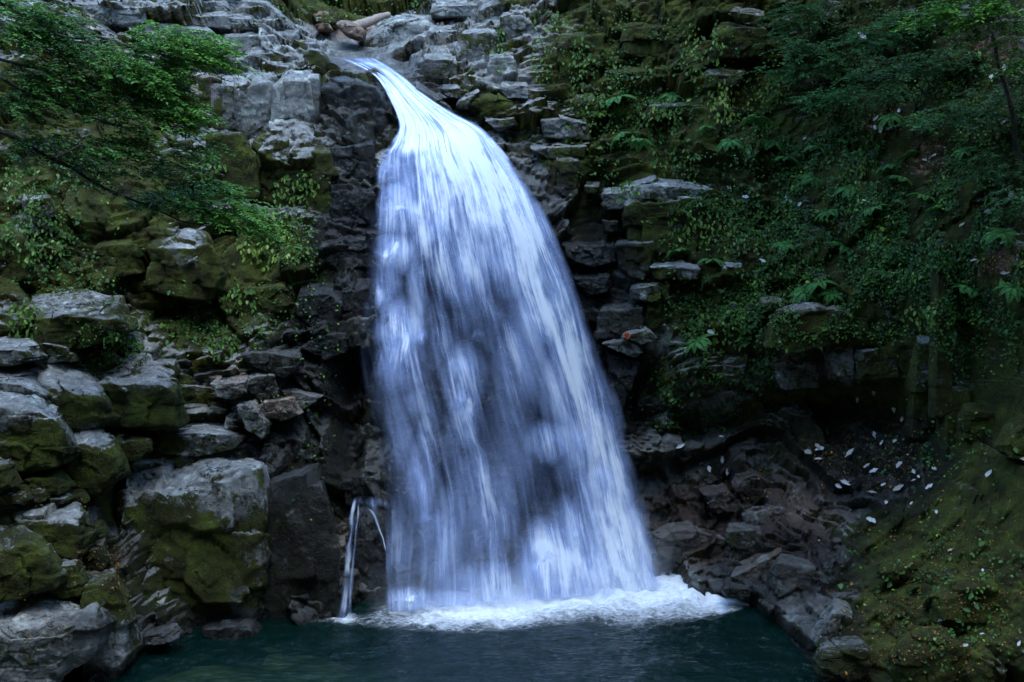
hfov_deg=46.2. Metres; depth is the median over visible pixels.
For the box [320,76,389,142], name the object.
rock block
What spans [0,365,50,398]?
boulder
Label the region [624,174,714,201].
rock block
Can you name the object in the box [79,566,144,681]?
boulder
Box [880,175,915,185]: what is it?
fern
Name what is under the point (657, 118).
hanging plant
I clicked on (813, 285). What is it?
fern
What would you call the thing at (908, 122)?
shrub
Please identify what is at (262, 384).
rock block
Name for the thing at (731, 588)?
rock block
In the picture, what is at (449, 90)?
rock block
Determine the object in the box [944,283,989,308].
fern
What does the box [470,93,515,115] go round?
boulder
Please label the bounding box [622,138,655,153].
fern
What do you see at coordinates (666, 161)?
hanging plant
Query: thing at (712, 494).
rock block
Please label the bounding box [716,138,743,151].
fern
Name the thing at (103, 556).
rock block
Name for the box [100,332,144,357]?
hanging plant
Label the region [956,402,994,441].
rock
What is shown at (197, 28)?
rock block
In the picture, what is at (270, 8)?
rock block
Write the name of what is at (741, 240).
hanging plant
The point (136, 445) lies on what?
rock block
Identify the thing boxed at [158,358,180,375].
rock block
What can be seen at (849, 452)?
fallen leaf
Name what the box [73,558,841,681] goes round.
pool water
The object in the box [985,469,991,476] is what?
fallen leaf
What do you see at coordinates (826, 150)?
fern
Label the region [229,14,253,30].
rock block
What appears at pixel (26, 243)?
hanging plant
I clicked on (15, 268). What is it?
rock block
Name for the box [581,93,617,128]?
hanging plant
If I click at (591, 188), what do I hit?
rock block
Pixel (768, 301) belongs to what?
rock block
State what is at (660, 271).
rock block
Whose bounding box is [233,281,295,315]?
rock block
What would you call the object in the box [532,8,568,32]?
hanging plant
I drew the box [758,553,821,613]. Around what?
rock block
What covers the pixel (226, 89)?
rock block
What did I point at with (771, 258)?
grass tuft
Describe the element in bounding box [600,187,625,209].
rock block
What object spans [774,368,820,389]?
rock block
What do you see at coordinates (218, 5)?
rock block
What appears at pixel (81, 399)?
boulder
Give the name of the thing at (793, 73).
shrub
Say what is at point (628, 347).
rock block
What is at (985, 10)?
slender tree
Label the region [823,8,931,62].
shrub
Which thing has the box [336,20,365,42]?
boulder
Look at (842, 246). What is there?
fern
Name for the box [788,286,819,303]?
fern
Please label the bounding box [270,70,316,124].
rock block
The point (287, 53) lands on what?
rock block
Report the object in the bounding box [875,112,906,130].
fern
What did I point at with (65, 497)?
cobble
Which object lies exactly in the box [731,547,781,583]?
rock block
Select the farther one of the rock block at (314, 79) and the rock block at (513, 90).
the rock block at (513, 90)
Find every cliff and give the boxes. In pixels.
[0,0,367,681]
[588,0,1023,681]
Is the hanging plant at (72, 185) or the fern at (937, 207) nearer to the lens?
the fern at (937, 207)
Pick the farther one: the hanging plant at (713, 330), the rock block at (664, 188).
the rock block at (664, 188)
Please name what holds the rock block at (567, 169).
on the cliff behind fall at (442, 528)
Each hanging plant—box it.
[0,168,51,216]
[0,215,72,268]
[7,297,42,339]
[47,142,102,188]
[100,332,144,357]
[189,152,226,182]
[199,320,240,361]
[220,283,261,315]
[234,211,295,271]
[273,174,301,210]
[292,173,319,204]
[490,27,506,74]
[529,35,551,83]
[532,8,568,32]
[568,36,593,91]
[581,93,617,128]
[611,180,639,202]
[622,97,681,143]
[650,147,700,176]
[667,200,734,246]
[680,23,705,82]
[689,305,749,356]
[705,22,724,66]
[707,79,738,124]
[710,216,767,255]
[743,69,788,114]
[755,204,790,225]
[821,150,876,191]
[901,305,935,331]
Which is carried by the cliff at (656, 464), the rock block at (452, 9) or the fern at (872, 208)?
the fern at (872, 208)
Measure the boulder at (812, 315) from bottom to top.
1.250 m
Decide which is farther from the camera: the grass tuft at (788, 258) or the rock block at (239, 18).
the rock block at (239, 18)
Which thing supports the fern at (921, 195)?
on the cliff at (656, 464)
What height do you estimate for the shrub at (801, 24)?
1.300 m
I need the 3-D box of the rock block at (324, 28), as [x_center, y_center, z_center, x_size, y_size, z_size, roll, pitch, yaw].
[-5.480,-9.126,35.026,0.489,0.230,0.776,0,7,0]
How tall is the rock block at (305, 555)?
5.324 m
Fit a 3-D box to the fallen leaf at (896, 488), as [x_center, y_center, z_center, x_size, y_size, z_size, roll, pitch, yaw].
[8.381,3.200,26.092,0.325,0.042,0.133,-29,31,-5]
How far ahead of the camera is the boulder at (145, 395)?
24.79 m
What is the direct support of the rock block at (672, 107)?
on the cliff at (656, 464)
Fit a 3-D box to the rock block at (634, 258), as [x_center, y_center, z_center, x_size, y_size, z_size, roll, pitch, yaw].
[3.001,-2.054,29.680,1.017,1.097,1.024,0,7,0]
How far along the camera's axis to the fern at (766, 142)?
29.54 m
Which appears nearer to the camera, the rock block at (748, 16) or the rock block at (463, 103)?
the rock block at (748, 16)
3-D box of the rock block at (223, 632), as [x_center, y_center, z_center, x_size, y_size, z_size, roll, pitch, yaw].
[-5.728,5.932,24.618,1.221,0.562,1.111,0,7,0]
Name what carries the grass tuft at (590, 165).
on the cliff at (656, 464)
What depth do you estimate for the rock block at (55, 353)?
24.65 m
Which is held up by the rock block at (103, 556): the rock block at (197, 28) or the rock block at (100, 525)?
the rock block at (100, 525)
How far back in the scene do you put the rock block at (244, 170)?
28.55 m
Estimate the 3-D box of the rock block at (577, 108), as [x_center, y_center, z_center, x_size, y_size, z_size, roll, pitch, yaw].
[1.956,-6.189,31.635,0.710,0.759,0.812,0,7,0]
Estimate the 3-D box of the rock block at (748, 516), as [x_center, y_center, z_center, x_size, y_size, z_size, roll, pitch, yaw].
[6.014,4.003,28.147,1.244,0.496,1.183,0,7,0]
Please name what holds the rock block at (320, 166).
on the cliff at (278, 448)
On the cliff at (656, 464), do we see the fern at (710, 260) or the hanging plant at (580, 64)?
the fern at (710, 260)
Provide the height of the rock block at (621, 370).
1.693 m
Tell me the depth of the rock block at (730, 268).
28.55 m
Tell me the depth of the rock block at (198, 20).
32.09 m
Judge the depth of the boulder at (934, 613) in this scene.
21.09 m
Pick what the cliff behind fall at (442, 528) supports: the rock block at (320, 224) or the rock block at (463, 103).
the rock block at (463, 103)
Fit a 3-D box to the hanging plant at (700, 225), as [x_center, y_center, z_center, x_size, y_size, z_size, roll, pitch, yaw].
[4.612,-2.879,29.359,1.637,1.167,0.611,0,7,0]
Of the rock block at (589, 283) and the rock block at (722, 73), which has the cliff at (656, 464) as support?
the rock block at (722, 73)
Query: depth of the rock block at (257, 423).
26.24 m
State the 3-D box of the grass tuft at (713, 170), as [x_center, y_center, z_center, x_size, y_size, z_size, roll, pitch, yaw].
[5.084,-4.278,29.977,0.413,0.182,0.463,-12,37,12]
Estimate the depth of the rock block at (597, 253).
29.77 m
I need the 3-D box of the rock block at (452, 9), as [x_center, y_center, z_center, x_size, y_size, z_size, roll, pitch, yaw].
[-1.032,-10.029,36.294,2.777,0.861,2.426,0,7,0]
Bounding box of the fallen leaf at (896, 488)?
[893,484,903,490]
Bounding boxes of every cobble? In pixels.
[1,484,33,503]
[29,488,50,502]
[46,491,73,504]
[65,489,89,503]
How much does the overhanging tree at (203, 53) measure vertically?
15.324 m
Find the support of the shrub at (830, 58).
on the cliff at (656, 464)
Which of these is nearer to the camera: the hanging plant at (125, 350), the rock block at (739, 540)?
the hanging plant at (125, 350)
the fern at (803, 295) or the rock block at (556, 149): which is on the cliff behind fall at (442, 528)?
the rock block at (556, 149)
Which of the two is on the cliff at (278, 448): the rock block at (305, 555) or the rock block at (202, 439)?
the rock block at (202, 439)
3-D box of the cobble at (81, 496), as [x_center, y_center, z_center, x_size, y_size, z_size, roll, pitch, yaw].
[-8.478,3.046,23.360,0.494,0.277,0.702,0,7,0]
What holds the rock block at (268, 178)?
on the cliff at (278, 448)
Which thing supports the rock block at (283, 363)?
on the cliff at (278, 448)
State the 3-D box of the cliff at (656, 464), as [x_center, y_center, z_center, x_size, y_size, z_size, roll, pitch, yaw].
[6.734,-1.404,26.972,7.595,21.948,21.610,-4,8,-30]
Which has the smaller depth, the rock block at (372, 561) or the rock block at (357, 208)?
the rock block at (372, 561)
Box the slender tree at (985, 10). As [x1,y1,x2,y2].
[889,0,1023,165]
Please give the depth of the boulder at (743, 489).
28.57 m
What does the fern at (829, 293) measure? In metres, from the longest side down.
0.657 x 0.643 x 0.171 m
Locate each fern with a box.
[603,94,637,105]
[610,131,634,153]
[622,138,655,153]
[657,92,683,103]
[667,248,692,260]
[685,333,716,355]
[695,125,717,137]
[697,258,723,266]
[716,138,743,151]
[738,114,772,134]
[760,139,785,152]
[771,156,801,167]
[771,241,797,253]
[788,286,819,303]
[800,173,820,189]
[803,280,838,293]
[804,145,828,155]
[813,209,837,222]
[818,287,844,303]
[827,138,855,147]
[829,241,852,257]
[832,184,857,199]
[859,204,889,217]
[870,164,899,178]
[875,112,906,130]
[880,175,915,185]
[894,150,921,166]
[906,192,937,203]
[924,204,948,212]
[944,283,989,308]
[949,147,978,160]
[980,227,1017,249]
[992,282,1023,302]
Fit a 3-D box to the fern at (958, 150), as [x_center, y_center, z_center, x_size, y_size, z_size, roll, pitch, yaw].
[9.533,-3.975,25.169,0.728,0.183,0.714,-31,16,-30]
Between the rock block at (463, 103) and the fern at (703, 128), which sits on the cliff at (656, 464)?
the fern at (703, 128)
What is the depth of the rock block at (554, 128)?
31.08 m
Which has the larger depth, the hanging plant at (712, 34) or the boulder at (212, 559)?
the hanging plant at (712, 34)
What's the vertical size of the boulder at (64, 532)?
1.159 m
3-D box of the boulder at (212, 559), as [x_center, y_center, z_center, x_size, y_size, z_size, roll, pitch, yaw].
[-6.755,4.722,25.938,3.510,4.567,3.113,0,7,0]
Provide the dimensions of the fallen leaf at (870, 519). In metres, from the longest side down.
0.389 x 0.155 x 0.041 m
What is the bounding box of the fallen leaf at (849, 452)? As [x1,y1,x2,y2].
[845,446,855,456]
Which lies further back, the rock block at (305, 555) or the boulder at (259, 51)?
the boulder at (259, 51)
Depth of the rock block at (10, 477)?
21.79 m
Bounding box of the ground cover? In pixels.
[0,0,1023,679]
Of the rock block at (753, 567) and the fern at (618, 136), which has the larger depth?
the fern at (618, 136)
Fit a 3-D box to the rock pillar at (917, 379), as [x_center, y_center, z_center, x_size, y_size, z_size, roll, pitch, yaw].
[9.013,0.475,26.412,0.536,1.292,0.934,0,7,0]
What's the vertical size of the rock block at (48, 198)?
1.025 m
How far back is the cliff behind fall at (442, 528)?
29.28 m
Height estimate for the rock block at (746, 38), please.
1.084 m
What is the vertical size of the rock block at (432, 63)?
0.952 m
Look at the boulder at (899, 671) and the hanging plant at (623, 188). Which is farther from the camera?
the hanging plant at (623, 188)
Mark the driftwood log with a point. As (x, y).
(366, 22)
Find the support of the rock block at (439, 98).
on the cliff behind fall at (442, 528)
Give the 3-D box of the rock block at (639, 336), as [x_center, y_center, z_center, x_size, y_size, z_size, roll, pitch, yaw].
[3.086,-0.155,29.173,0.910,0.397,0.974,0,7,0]
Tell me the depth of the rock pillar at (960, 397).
25.30 m
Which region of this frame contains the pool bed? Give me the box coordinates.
[144,625,738,681]
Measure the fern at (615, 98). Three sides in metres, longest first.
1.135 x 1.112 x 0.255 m
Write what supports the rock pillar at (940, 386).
on the cliff at (656, 464)
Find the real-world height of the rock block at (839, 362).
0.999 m
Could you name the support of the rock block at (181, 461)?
on the cliff at (278, 448)
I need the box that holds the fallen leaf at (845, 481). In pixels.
[840,479,850,484]
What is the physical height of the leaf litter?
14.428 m
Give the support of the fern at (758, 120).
on the cliff at (656, 464)
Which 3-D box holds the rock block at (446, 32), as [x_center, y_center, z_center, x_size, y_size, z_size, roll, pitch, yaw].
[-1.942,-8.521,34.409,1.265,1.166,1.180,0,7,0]
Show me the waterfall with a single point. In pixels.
(460, 154)
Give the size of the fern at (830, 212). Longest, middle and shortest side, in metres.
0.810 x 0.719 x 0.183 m
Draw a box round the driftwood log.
[353,12,390,28]
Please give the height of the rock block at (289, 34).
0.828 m
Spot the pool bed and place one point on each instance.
(452, 667)
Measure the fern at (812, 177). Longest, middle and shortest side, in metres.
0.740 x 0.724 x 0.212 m
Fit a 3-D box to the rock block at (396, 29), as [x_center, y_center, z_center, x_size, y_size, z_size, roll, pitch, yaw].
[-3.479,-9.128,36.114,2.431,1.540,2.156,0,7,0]
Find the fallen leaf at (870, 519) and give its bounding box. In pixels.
[866,517,875,522]
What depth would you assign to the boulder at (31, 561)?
20.97 m
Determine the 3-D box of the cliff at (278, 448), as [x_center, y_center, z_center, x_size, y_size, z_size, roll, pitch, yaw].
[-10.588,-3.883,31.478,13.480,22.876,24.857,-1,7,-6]
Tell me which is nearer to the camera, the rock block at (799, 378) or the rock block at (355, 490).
the rock block at (355, 490)
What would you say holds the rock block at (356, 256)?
on the cliff at (278, 448)
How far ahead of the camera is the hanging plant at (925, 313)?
26.15 m
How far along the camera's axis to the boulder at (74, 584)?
21.72 m
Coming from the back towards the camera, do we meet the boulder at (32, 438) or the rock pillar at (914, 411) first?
the rock pillar at (914, 411)
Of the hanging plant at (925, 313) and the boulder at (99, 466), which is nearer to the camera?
the boulder at (99, 466)
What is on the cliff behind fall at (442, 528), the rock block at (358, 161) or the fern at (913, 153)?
the rock block at (358, 161)
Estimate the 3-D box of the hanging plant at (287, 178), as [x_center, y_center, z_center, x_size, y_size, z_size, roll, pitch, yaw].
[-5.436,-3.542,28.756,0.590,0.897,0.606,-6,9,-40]
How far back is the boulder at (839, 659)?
21.31 m
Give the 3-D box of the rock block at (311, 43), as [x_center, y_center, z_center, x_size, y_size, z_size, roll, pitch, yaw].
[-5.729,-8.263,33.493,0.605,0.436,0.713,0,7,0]
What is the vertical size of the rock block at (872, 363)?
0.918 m
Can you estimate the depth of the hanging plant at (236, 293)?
27.47 m
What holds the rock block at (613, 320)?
on the cliff at (656, 464)
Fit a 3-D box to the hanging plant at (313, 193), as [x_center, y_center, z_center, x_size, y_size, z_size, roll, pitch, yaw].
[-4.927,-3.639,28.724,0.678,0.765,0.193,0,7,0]
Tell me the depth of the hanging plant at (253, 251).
28.19 m
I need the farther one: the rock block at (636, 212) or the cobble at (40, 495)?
the rock block at (636, 212)
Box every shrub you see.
[739,57,833,87]
[752,0,842,53]
[752,36,864,84]
[783,85,877,114]
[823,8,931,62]
[830,47,978,94]
[851,89,943,137]
[910,84,1023,144]
[937,146,1023,228]
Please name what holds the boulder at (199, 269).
on the cliff at (278, 448)
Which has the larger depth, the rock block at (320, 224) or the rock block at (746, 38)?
the rock block at (746, 38)
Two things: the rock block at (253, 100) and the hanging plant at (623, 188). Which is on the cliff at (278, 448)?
the rock block at (253, 100)
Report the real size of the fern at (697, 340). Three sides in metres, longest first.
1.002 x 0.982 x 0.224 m
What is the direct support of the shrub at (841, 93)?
on the cliff at (656, 464)
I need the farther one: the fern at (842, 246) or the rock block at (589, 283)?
the rock block at (589, 283)
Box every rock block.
[0,229,33,283]
[0,457,22,489]
[19,467,75,495]
[21,194,62,236]
[39,343,86,362]
[49,404,58,414]
[72,0,147,29]
[81,536,111,570]
[92,238,145,277]
[92,519,108,538]
[115,431,152,461]
[125,23,218,38]
[155,422,246,456]
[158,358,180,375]
[174,451,227,468]
[191,13,205,26]
[198,74,222,127]
[201,11,231,29]
[201,618,263,649]
[202,0,230,11]
[205,131,261,198]
[210,75,236,130]
[210,374,247,399]
[222,31,280,52]
[226,0,297,28]
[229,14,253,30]
[232,72,278,138]
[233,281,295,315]
[237,400,271,439]
[242,349,301,377]
[248,369,278,399]
[251,132,289,202]
[258,396,303,420]
[261,462,342,661]
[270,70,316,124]
[273,214,327,250]
[274,145,338,214]
[277,28,301,40]
[281,52,294,60]
[282,387,324,409]
[300,38,316,48]
[300,332,348,359]
[307,73,320,124]
[315,23,333,32]
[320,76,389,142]
[325,234,373,276]
[330,139,378,183]
[330,186,376,227]
[340,277,373,316]
[342,468,401,505]
[345,504,398,633]
[359,13,435,47]
[414,82,454,114]
[419,53,456,84]
[426,25,457,43]
[430,0,477,21]
[441,83,460,99]
[452,28,499,68]
[456,89,479,110]
[484,117,516,131]
[487,52,519,84]
[500,10,535,42]
[500,81,528,99]
[530,141,589,159]
[540,114,590,140]
[556,32,604,83]
[556,157,579,196]
[562,240,616,266]
[573,93,599,119]
[573,270,611,296]
[584,181,599,194]
[593,302,643,339]
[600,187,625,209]
[601,219,617,232]
[602,337,642,357]
[603,346,639,414]
[606,66,662,103]
[614,239,654,280]
[619,22,669,58]
[622,196,721,262]
[622,326,658,343]
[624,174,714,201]
[629,282,660,302]
[644,102,701,121]
[649,521,726,562]
[650,259,684,279]
[675,262,700,280]
[699,483,743,513]
[702,67,745,88]
[710,22,766,62]
[721,262,744,276]
[721,578,750,600]
[724,522,761,561]
[730,7,764,27]
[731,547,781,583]
[741,504,787,524]
[758,296,781,312]
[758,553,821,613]
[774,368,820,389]
[809,597,853,643]
[823,344,854,380]
[853,347,898,380]
[877,552,922,585]
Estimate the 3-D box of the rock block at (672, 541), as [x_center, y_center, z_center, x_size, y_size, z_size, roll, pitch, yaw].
[4.328,4.754,28.569,2.100,1.081,1.837,0,7,0]
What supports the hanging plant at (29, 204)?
on the cliff at (278, 448)
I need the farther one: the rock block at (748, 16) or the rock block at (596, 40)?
the rock block at (596, 40)
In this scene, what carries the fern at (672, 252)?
on the cliff at (656, 464)
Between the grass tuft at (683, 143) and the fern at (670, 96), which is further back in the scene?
the fern at (670, 96)
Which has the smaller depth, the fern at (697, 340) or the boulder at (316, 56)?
the fern at (697, 340)
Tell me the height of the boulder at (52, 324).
1.221 m
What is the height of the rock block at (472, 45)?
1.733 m
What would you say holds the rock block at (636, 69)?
on the cliff at (656, 464)
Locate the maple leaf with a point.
(627, 335)
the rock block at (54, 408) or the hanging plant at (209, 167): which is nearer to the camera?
the rock block at (54, 408)
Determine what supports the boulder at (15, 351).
on the cliff at (278, 448)
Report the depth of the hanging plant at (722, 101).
30.06 m
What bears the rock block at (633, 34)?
on the cliff at (656, 464)
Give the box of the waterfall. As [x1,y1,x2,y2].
[342,58,654,620]
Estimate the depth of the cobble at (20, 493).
22.05 m
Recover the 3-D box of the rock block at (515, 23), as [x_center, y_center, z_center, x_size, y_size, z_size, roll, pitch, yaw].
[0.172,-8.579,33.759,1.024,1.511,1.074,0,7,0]
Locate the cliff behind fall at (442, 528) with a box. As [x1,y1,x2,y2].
[362,0,590,667]
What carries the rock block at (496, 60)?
on the cliff behind fall at (442, 528)
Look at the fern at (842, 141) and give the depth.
28.32 m
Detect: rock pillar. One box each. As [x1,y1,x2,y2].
[901,391,936,440]
[905,335,929,392]
[928,235,953,418]
[933,386,971,460]
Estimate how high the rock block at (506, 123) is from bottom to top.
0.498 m
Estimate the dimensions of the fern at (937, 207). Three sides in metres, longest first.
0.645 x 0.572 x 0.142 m
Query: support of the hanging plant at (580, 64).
hanging from the cliff behind fall at (442, 528)
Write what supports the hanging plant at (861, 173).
attached to the cliff at (656, 464)
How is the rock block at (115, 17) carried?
on the cliff at (278, 448)
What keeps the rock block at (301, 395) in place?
on the cliff at (278, 448)
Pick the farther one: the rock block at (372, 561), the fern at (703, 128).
the fern at (703, 128)
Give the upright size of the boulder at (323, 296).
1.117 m
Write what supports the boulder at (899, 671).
on the cliff at (656, 464)
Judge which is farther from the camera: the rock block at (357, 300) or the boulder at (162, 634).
the rock block at (357, 300)
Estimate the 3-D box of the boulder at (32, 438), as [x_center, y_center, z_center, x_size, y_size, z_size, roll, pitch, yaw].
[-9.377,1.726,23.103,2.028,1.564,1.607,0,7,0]
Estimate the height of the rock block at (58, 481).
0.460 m
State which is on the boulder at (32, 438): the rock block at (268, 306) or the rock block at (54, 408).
the rock block at (54, 408)
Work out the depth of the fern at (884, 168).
27.03 m
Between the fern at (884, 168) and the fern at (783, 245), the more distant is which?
the fern at (783, 245)
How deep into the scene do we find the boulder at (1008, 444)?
22.63 m
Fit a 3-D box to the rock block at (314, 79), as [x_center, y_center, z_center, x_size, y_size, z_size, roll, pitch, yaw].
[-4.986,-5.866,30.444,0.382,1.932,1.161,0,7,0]
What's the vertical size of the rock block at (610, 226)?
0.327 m
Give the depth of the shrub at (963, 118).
23.68 m
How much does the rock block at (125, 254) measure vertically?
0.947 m
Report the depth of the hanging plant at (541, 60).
32.59 m
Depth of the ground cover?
27.25 m
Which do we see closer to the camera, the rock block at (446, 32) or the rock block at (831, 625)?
the rock block at (831, 625)
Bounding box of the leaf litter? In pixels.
[9,1,1023,679]
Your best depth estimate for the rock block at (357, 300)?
27.97 m
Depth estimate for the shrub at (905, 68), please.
25.61 m
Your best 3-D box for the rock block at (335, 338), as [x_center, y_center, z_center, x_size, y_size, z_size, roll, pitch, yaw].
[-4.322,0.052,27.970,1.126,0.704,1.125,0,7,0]
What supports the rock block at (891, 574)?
on the cliff at (656, 464)
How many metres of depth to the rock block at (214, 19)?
32.46 m
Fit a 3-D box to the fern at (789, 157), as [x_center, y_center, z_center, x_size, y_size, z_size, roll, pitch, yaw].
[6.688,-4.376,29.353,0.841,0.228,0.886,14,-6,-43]
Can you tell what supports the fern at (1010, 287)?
on the cliff at (656, 464)
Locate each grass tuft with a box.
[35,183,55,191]
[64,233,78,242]
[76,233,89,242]
[582,155,599,167]
[663,203,688,215]
[673,138,686,147]
[700,274,712,285]
[709,165,719,175]
[765,253,777,264]
[780,254,797,262]
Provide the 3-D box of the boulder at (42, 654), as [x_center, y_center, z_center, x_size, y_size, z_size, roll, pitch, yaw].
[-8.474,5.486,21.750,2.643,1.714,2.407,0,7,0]
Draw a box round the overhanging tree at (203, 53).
[0,0,302,248]
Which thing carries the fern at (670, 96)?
on the cliff at (656, 464)
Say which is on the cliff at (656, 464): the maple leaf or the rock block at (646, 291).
the rock block at (646, 291)
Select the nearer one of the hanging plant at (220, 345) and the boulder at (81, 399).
the boulder at (81, 399)
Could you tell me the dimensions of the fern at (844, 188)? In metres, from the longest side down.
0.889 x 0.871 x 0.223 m
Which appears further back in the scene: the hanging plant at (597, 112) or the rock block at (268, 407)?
the hanging plant at (597, 112)
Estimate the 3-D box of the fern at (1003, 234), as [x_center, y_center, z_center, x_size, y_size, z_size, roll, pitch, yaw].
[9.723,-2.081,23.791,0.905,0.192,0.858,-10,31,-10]
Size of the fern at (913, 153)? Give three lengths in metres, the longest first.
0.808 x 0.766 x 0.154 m
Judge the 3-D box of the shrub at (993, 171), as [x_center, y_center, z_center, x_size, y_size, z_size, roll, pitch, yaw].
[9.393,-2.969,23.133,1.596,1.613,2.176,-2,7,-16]
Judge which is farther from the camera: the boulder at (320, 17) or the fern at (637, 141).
the boulder at (320, 17)
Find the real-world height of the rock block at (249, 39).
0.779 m
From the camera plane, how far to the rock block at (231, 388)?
26.28 m
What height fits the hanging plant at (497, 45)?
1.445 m
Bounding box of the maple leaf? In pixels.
[622,332,630,339]
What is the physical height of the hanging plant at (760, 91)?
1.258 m
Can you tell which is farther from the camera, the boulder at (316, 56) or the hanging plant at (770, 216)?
the boulder at (316, 56)
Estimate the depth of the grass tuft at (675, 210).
29.16 m
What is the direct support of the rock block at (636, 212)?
on the cliff at (656, 464)
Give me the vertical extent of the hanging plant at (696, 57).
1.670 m
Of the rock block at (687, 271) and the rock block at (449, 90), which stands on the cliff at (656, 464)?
the rock block at (687, 271)
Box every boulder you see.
[0,336,47,366]
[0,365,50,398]
[0,390,81,472]
[0,525,68,600]
[0,590,116,681]
[12,501,98,558]
[31,289,138,349]
[37,361,120,431]
[48,558,88,598]
[66,427,129,496]
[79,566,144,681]
[98,352,189,430]
[113,457,270,645]
[143,623,182,644]
[146,228,226,300]
[238,46,277,70]
[295,282,343,326]
[303,48,331,65]
[313,11,338,28]
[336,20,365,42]
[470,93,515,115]
[731,468,778,505]
[757,300,855,353]
[813,636,871,681]
[887,625,967,681]
[922,568,1008,635]
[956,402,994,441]
[993,414,1023,460]
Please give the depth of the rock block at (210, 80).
29.66 m
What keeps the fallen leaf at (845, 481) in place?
on the cliff at (656, 464)
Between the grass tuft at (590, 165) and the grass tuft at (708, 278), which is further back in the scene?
the grass tuft at (590, 165)

